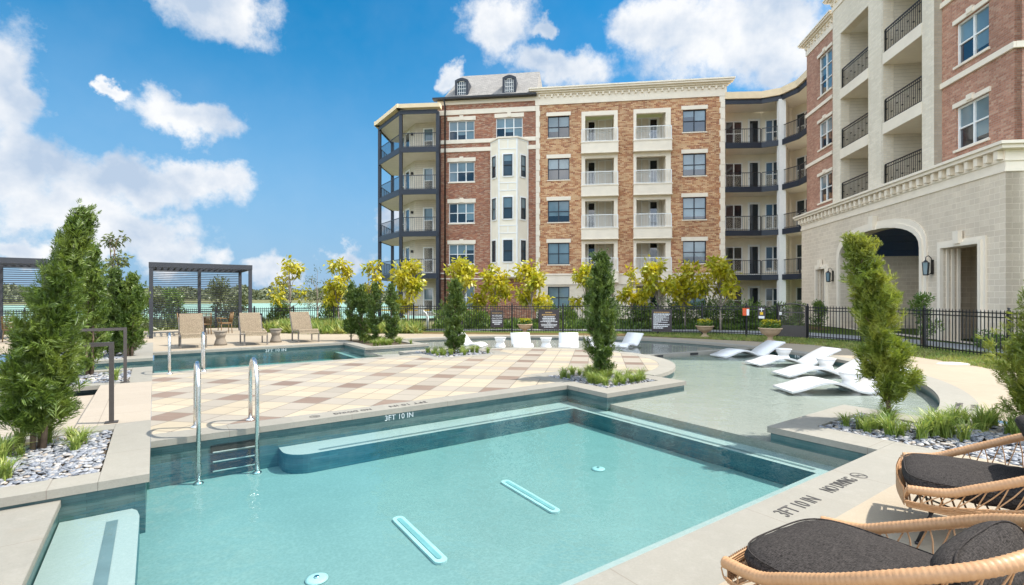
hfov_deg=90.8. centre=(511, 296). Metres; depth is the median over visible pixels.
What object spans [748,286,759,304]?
door
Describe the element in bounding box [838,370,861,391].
side table
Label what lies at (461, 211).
window
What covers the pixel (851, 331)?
lawn
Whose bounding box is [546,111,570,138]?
window
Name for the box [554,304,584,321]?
shrub
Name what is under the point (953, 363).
flat stone
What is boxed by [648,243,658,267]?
door
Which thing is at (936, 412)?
grass tuft
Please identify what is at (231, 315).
wicker chair
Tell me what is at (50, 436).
grass tuft
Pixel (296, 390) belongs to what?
paver patio
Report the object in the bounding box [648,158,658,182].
door
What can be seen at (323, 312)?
bush
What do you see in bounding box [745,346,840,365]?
in water lounger
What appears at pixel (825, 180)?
window
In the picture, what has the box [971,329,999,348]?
shrub
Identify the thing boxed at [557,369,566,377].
grass tuft
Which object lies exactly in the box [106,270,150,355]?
cedar tree
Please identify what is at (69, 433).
grass tuft
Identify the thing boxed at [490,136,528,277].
bay window
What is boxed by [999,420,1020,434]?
grass tuft
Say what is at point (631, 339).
in water chair
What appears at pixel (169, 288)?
bush
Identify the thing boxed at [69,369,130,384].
pebbles
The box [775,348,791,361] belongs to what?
side table
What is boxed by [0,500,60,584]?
stone deck
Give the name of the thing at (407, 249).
door
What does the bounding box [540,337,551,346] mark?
side table
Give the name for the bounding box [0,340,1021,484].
planter soil
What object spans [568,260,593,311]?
yellow tree
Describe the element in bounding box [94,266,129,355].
cedar tree
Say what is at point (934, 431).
grass tuft
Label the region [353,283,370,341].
cedar tree
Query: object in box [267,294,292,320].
bush
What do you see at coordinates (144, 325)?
bank grass
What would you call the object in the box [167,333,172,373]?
pool handrail
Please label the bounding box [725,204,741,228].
window
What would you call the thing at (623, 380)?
grass tuft
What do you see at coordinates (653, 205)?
door
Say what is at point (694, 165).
window
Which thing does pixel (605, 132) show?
window
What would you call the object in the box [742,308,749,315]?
safety box
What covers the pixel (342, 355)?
pool bench
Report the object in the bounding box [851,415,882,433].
grass tuft
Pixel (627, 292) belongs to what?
yellow tree
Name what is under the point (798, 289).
window
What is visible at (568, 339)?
in water chair
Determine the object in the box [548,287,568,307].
window
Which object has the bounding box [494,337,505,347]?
side table
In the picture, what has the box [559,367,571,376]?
grass tuft
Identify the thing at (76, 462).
pebbles
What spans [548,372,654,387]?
pebbles
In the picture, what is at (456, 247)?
window
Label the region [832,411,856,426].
grass tuft
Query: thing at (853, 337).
sidewalk
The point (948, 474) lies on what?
wicker armchair
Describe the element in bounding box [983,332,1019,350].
shrub
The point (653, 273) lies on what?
yellow tree
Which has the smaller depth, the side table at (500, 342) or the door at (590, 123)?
the side table at (500, 342)
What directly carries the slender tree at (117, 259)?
on the planter soil
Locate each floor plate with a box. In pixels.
[305,572,327,584]
[592,466,604,471]
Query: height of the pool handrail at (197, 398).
1.414 m
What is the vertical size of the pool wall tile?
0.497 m
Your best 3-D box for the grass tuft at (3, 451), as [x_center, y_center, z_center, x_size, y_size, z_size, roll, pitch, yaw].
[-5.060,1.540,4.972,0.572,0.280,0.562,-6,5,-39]
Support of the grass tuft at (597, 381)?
on the pebbles at (581, 377)
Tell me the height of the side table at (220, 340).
0.480 m
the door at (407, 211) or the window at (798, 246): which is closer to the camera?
the window at (798, 246)
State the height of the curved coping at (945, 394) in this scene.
0.080 m
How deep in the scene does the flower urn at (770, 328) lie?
17.89 m
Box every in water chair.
[462,332,487,346]
[510,332,533,346]
[559,332,578,347]
[611,332,643,348]
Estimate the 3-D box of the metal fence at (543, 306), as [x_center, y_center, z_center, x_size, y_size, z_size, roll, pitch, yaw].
[-9.755,1.170,23.865,41.388,1.760,4.277,0,0,4]
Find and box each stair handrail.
[7,342,118,423]
[79,327,129,382]
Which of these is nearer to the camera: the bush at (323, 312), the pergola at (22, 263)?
the pergola at (22, 263)
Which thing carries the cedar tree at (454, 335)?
on the planter soil
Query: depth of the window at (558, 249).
37.10 m
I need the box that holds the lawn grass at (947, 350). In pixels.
[908,343,1003,358]
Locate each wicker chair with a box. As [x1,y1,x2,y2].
[1,316,12,341]
[202,313,211,333]
[216,312,233,332]
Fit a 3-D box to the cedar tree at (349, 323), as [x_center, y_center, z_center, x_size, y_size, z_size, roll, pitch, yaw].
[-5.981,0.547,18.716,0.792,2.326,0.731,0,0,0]
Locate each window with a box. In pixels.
[423,128,433,145]
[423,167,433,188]
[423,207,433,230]
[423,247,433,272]
[423,288,433,311]
[447,115,475,139]
[447,156,475,183]
[447,198,475,224]
[447,239,475,265]
[449,286,473,307]
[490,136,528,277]
[495,112,523,136]
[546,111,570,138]
[546,154,570,180]
[546,196,570,222]
[546,239,570,265]
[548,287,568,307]
[598,119,611,140]
[598,160,611,183]
[598,201,611,227]
[598,244,611,261]
[636,159,647,172]
[681,105,707,132]
[681,149,707,176]
[681,193,707,220]
[681,237,707,263]
[687,293,705,308]
[725,121,741,142]
[725,163,741,186]
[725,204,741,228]
[725,247,741,271]
[725,288,741,312]
[765,119,776,141]
[765,161,776,185]
[765,203,776,228]
[765,246,776,271]
[765,288,776,311]
[796,110,806,132]
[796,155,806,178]
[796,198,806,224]
[796,244,801,270]
[796,287,801,308]
[817,42,832,99]
[817,111,832,152]
[817,167,832,204]
[952,0,989,69]
[952,86,990,152]
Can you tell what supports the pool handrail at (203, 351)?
on the pool floor
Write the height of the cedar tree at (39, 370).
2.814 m
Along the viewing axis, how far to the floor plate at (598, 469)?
6.37 m
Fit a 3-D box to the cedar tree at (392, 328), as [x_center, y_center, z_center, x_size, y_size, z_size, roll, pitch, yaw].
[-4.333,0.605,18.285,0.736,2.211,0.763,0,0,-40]
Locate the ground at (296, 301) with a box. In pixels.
[3,298,442,334]
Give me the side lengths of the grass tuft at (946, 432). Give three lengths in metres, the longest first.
0.644 x 0.632 x 0.330 m
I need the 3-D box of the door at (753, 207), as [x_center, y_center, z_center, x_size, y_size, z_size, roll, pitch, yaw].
[17.832,-5.755,37.221,0.851,2.330,0.076,0,0,3]
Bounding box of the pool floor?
[137,359,785,584]
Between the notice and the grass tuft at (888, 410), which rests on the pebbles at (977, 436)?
the grass tuft at (888, 410)
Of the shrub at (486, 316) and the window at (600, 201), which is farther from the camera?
the window at (600, 201)
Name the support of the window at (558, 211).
in the apartment building
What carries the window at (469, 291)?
in the apartment building
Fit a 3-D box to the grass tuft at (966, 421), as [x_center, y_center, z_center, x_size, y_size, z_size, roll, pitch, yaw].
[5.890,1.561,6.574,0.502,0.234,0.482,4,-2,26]
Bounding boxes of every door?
[405,169,409,187]
[405,207,409,230]
[405,246,409,263]
[406,130,409,145]
[587,120,595,141]
[587,161,595,184]
[587,202,595,227]
[587,244,595,266]
[648,117,658,137]
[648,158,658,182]
[648,200,658,226]
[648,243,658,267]
[648,286,658,309]
[748,119,759,142]
[748,161,759,186]
[748,202,759,228]
[748,245,759,274]
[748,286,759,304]
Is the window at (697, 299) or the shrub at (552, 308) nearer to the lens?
the shrub at (552, 308)
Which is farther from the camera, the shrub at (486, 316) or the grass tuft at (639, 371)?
the shrub at (486, 316)
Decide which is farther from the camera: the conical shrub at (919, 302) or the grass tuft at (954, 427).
the conical shrub at (919, 302)
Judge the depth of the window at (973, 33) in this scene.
17.99 m
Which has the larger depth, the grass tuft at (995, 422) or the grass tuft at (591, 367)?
the grass tuft at (591, 367)
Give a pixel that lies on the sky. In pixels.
(232, 132)
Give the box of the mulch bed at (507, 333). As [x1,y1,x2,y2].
[423,332,1010,367]
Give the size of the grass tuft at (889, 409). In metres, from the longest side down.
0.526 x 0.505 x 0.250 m
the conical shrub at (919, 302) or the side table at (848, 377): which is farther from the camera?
the conical shrub at (919, 302)
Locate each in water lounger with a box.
[710,340,784,357]
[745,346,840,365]
[771,357,861,376]
[772,369,907,393]
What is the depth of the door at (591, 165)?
38.54 m
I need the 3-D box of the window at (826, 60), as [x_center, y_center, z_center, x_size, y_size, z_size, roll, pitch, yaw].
[17.872,-12.825,28.753,0.250,2.650,1.758,0,0,8]
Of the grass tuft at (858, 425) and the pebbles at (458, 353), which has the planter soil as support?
the pebbles at (458, 353)
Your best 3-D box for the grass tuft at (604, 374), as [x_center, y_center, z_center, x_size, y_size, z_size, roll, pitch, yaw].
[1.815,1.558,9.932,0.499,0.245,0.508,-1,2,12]
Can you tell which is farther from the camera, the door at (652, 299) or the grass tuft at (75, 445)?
the door at (652, 299)
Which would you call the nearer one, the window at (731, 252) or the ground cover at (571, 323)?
the ground cover at (571, 323)
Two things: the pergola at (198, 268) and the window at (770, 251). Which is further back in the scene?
the window at (770, 251)
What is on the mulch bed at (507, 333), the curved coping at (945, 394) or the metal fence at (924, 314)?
the metal fence at (924, 314)
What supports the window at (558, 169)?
in the apartment building
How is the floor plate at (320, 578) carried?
on the pool floor
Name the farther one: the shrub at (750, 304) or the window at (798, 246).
the window at (798, 246)
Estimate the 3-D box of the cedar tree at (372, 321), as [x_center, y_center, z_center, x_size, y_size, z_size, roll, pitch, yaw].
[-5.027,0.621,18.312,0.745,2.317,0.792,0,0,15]
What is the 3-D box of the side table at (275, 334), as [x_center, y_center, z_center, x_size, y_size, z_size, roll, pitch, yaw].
[-8.460,1.410,18.072,0.416,0.480,0.416,0,0,-17]
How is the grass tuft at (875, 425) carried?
on the pebbles at (977, 436)
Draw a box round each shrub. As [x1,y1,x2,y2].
[431,307,470,319]
[460,307,489,322]
[533,301,564,320]
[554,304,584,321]
[588,303,629,321]
[626,301,661,323]
[655,297,703,325]
[691,295,738,322]
[724,297,761,323]
[750,300,803,325]
[790,302,805,323]
[809,299,828,330]
[906,291,944,344]
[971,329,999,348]
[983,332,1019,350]
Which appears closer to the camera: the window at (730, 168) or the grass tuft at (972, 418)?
the grass tuft at (972, 418)
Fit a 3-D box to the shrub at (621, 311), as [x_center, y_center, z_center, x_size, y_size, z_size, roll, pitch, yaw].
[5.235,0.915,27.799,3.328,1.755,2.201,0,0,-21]
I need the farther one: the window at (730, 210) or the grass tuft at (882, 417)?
the window at (730, 210)
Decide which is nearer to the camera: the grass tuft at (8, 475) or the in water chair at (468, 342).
the grass tuft at (8, 475)
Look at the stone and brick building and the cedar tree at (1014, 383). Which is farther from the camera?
the stone and brick building
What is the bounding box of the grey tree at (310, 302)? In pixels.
[302,265,327,315]
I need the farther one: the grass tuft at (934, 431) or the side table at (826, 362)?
the side table at (826, 362)
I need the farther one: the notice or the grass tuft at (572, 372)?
the notice
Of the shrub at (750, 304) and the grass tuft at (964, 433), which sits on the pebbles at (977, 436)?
the grass tuft at (964, 433)
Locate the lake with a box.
[0,303,433,354]
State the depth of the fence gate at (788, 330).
19.90 m
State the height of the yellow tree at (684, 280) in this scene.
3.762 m
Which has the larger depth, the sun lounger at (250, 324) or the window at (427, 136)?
the window at (427, 136)
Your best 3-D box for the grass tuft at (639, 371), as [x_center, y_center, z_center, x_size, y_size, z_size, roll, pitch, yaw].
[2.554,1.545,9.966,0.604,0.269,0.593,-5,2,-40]
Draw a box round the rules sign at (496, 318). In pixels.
[491,310,502,326]
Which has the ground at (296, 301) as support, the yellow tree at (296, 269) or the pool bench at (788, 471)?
the yellow tree at (296, 269)
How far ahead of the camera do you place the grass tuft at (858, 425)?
6.32 m
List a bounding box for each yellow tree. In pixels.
[266,255,311,311]
[319,256,355,318]
[355,259,386,300]
[386,257,427,320]
[443,250,485,313]
[475,263,514,328]
[510,258,554,329]
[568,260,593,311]
[616,262,644,320]
[634,254,687,308]
[671,258,701,328]
[689,255,743,330]
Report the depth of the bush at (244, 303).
29.05 m
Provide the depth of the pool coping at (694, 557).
4.92 m
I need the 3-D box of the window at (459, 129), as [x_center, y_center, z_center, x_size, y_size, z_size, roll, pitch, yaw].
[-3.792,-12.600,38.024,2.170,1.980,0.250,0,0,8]
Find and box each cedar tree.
[0,198,101,451]
[75,242,113,374]
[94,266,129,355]
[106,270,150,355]
[341,280,359,340]
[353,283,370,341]
[364,282,384,341]
[381,283,401,338]
[438,277,466,353]
[578,248,621,372]
[839,230,927,408]
[975,279,1023,422]
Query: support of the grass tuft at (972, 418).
on the pebbles at (977, 436)
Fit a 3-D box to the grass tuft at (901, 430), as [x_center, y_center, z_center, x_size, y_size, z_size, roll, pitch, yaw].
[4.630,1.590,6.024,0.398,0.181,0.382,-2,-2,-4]
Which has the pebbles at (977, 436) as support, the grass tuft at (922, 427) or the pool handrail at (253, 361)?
the grass tuft at (922, 427)
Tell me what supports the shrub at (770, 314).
on the planting bed at (813, 327)
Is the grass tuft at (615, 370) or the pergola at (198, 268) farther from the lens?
the pergola at (198, 268)
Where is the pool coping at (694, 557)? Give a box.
[0,338,966,584]
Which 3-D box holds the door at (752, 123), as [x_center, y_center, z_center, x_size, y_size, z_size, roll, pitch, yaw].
[17.832,-11.905,37.221,0.851,2.330,0.076,0,0,3]
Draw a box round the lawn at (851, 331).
[425,317,998,358]
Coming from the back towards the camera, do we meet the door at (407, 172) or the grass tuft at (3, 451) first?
the door at (407, 172)
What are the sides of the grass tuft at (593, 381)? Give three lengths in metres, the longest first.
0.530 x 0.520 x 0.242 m
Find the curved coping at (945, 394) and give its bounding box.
[403,335,979,426]
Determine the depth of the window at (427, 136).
39.54 m
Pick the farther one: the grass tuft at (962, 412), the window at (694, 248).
the window at (694, 248)
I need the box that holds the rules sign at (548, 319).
[539,310,558,329]
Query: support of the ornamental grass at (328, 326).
on the ground at (296, 301)
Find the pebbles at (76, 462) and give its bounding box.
[0,430,112,486]
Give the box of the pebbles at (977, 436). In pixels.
[819,413,1023,465]
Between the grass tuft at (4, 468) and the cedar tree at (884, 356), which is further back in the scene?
the cedar tree at (884, 356)
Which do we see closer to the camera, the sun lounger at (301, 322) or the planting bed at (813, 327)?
the sun lounger at (301, 322)
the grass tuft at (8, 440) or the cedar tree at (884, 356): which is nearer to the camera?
the grass tuft at (8, 440)
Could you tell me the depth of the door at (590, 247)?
38.54 m
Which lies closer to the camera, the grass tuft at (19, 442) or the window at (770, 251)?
the grass tuft at (19, 442)
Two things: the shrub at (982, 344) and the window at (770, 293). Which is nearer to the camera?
the shrub at (982, 344)
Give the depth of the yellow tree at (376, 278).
26.37 m
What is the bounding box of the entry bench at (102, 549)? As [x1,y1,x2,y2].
[33,509,139,584]
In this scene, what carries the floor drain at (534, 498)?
on the pool floor
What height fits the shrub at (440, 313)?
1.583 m
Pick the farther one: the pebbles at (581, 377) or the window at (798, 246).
the window at (798, 246)
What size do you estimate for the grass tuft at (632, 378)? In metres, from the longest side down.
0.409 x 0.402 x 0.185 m
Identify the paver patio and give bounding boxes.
[151,348,658,434]
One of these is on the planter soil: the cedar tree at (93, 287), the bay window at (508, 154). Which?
the cedar tree at (93, 287)
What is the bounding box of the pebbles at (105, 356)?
[62,350,122,359]
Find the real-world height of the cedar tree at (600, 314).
2.694 m
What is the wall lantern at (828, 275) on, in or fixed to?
attached to the stone and brick building
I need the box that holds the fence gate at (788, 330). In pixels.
[778,303,805,337]
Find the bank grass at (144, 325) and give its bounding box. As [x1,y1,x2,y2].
[3,314,320,333]
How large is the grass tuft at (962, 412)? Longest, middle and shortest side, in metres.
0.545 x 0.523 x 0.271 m
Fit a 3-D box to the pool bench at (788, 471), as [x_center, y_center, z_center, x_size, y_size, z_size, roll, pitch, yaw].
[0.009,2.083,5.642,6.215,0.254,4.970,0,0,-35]
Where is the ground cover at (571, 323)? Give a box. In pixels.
[431,316,800,328]
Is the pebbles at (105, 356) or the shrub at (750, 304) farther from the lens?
the shrub at (750, 304)
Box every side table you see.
[213,331,227,345]
[269,328,281,342]
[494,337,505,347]
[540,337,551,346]
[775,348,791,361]
[815,357,835,373]
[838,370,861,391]
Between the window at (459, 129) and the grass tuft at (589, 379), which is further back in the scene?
the window at (459, 129)
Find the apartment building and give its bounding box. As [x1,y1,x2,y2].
[374,70,806,319]
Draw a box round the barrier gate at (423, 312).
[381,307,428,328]
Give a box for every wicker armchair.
[721,513,1023,584]
[896,415,1023,544]
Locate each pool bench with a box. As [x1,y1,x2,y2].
[279,401,835,584]
[335,351,363,359]
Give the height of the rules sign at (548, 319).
0.899 m
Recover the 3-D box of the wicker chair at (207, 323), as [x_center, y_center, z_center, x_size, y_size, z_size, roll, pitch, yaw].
[-13.265,1.184,21.712,0.583,0.935,0.572,0,0,45]
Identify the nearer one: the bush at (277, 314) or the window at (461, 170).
the bush at (277, 314)
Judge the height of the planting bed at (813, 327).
0.001 m
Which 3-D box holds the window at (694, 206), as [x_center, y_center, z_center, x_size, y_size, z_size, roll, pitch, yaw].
[12.919,-6.320,35.770,1.793,1.940,0.220,0,0,8]
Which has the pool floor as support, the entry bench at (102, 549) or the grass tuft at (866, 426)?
the entry bench at (102, 549)
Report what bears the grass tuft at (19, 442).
on the planter soil
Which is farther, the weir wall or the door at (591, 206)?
the door at (591, 206)
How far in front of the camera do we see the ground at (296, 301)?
319.06 m
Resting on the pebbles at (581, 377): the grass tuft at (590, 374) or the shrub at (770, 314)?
the grass tuft at (590, 374)
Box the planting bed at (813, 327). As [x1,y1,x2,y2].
[504,319,829,329]
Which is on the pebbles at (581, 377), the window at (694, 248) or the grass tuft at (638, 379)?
the grass tuft at (638, 379)
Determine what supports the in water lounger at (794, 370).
on the pool water
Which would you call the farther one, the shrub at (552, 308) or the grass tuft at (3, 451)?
the shrub at (552, 308)
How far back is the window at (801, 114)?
35.68 m
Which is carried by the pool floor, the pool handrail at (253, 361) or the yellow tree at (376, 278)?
the pool handrail at (253, 361)
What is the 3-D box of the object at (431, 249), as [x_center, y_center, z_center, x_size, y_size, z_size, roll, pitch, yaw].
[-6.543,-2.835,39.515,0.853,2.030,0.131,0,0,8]
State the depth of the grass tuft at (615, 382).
9.44 m
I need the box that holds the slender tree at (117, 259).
[98,230,133,297]
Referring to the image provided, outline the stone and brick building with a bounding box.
[793,0,1023,346]
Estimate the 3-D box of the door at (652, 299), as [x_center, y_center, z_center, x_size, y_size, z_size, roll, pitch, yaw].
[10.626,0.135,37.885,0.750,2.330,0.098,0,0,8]
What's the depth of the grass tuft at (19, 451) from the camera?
5.26 m
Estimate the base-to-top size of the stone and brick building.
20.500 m
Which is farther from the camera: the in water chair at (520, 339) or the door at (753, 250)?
the door at (753, 250)
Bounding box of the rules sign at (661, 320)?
[652,310,671,331]
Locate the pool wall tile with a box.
[0,338,939,584]
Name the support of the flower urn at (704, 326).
on the mulch bed at (507, 333)
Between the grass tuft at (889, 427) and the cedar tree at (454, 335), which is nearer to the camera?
the grass tuft at (889, 427)
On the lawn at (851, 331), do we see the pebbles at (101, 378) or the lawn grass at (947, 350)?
the lawn grass at (947, 350)
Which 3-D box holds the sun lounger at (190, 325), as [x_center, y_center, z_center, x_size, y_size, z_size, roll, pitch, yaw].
[-10.496,1.120,16.566,0.734,1.060,1.500,0,0,-35]
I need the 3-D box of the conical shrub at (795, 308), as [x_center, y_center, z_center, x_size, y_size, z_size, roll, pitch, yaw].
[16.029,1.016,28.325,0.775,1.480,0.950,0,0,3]
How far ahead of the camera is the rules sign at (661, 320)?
22.14 m
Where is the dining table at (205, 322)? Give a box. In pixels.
[202,316,216,333]
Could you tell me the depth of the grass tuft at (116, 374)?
9.85 m
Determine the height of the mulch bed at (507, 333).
0.001 m
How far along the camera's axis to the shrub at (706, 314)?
26.31 m
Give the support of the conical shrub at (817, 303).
on the lawn at (851, 331)
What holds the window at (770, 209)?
in the apartment building
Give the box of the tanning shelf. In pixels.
[610,354,938,467]
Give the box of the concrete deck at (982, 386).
[0,328,1021,584]
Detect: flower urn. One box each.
[517,318,532,331]
[695,318,713,336]
[758,319,782,341]
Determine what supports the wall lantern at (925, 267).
attached to the stone and brick building
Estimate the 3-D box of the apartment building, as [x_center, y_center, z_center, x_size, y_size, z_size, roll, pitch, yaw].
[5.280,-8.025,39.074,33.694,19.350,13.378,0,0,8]
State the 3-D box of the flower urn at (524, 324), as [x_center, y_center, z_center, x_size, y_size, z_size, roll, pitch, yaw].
[0.562,1.293,21.977,0.680,0.715,0.699,0,0,0]
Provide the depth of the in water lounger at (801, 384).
9.59 m
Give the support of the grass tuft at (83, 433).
on the pebbles at (76, 462)
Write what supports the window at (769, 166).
in the apartment building
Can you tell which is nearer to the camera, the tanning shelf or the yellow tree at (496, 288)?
the tanning shelf
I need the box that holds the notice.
[758,307,765,318]
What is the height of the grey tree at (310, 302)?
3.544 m
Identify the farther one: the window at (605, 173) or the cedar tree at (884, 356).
the window at (605, 173)
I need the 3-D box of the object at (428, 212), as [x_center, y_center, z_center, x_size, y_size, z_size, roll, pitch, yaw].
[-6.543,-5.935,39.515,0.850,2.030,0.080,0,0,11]
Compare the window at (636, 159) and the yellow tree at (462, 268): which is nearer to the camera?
the yellow tree at (462, 268)
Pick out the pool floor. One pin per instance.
(467, 514)
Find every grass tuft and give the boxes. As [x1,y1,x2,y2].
[0,430,45,456]
[0,435,24,463]
[0,453,29,480]
[0,460,17,478]
[2,426,27,446]
[10,419,77,445]
[12,444,27,457]
[55,425,81,440]
[56,431,89,450]
[61,424,101,444]
[97,365,121,379]
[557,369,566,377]
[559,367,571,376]
[566,365,580,375]
[581,370,598,381]
[585,363,596,375]
[587,371,599,383]
[587,375,597,383]
[593,374,603,383]
[595,375,610,385]
[598,369,614,378]
[608,376,618,385]
[609,368,627,382]
[618,374,627,383]
[622,368,635,377]
[625,374,639,383]
[627,366,651,380]
[628,370,646,382]
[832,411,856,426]
[844,408,876,428]
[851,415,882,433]
[861,404,909,421]
[864,413,890,429]
[865,409,901,429]
[867,403,906,419]
[870,411,906,437]
[895,420,915,436]
[897,418,911,432]
[898,415,937,440]
[901,405,961,429]
[901,410,955,437]
[911,403,953,430]
[918,409,972,438]
[943,403,971,423]
[944,416,993,441]
[945,420,961,434]
[951,403,1005,431]
[955,408,978,423]
[959,411,984,427]
[974,402,1016,427]
[987,408,1022,433]
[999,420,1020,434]
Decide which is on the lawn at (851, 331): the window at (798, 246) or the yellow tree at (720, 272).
the yellow tree at (720, 272)
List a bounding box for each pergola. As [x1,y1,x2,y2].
[0,257,52,338]
[149,262,251,338]
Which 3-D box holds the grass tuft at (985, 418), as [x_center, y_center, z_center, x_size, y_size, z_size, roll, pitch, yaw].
[5.799,1.517,6.230,0.661,0.325,0.673,5,0,1]
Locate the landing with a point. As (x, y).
(132, 402)
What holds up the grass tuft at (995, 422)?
on the planter soil
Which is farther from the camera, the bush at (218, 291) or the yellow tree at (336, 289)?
the bush at (218, 291)
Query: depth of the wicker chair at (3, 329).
18.04 m
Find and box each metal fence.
[3,303,778,336]
[806,304,1021,359]
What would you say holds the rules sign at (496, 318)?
attached to the metal fence at (543, 306)
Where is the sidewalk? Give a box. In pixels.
[426,329,1005,352]
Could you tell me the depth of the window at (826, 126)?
28.76 m
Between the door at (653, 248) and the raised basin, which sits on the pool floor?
the raised basin
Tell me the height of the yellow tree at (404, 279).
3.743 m
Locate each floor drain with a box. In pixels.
[393,516,446,564]
[501,480,559,513]
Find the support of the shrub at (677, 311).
on the lawn at (851, 331)
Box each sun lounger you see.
[178,313,206,348]
[238,312,267,345]
[290,312,319,342]
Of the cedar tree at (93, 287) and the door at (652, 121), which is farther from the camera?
the door at (652, 121)
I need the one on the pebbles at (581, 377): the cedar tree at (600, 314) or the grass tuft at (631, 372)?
the grass tuft at (631, 372)
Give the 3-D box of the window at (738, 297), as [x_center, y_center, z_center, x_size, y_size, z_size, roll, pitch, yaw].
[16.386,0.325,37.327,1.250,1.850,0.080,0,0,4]
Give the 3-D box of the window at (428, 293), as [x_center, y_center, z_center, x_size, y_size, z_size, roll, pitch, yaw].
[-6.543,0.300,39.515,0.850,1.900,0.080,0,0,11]
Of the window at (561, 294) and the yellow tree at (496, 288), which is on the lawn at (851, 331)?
the yellow tree at (496, 288)
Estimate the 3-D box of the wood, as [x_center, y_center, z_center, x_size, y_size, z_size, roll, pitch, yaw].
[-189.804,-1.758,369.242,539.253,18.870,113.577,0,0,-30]
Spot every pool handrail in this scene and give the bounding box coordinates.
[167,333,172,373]
[190,361,203,484]
[201,331,206,371]
[246,357,261,473]
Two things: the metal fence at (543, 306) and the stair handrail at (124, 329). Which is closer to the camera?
the stair handrail at (124, 329)
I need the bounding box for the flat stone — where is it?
[936,362,970,364]
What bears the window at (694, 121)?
in the apartment building
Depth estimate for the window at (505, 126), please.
37.59 m
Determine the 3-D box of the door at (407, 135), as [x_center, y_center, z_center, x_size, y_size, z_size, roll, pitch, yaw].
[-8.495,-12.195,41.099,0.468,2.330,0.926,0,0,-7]
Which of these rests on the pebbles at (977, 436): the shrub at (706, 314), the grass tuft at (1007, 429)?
the grass tuft at (1007, 429)
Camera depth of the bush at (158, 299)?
28.84 m
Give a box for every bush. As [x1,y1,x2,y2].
[141,292,175,320]
[161,286,185,321]
[206,275,237,327]
[222,293,247,318]
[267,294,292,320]
[318,301,342,319]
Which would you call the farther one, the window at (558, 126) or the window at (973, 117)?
the window at (558, 126)
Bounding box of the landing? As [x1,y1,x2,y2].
[0,381,151,436]
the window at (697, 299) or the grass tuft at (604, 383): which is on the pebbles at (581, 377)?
the grass tuft at (604, 383)
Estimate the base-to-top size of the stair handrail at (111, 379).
1.220 m
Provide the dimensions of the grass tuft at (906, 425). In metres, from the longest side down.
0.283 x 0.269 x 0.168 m
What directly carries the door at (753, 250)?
in the apartment building
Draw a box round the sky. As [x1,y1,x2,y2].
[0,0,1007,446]
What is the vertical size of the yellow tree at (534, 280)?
3.741 m
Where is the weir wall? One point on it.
(686, 354)
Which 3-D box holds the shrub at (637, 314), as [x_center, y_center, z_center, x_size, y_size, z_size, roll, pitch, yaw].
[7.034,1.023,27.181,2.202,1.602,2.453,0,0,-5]
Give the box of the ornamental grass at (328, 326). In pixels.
[262,316,426,333]
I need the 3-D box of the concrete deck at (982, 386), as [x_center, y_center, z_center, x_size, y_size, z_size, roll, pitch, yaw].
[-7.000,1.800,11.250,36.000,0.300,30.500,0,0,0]
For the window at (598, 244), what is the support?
in the apartment building
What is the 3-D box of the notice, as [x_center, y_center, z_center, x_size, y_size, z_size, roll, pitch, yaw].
[10.201,0.680,20.627,0.300,0.500,0.025,0,0,44]
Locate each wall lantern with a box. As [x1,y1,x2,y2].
[826,268,833,281]
[922,255,933,275]
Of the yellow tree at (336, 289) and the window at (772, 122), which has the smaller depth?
the yellow tree at (336, 289)
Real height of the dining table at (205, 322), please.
0.740 m
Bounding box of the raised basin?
[364,340,718,357]
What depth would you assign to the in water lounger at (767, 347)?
15.38 m
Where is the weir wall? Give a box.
[645,348,749,358]
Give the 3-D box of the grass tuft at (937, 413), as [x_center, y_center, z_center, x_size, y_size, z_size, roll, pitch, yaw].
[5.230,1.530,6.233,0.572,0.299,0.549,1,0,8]
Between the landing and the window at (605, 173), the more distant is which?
the window at (605, 173)
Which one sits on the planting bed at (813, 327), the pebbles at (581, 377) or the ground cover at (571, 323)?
the ground cover at (571, 323)
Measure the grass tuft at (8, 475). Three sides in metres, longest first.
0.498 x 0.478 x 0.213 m
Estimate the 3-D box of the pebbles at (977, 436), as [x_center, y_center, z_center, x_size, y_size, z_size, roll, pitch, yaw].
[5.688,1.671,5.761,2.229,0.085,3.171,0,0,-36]
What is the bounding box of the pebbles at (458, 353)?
[415,348,490,356]
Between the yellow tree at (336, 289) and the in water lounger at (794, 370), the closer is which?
the in water lounger at (794, 370)
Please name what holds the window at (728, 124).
in the apartment building
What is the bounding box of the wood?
[3,283,398,302]
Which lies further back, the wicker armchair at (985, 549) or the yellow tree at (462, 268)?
the yellow tree at (462, 268)
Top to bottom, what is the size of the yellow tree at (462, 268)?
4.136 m

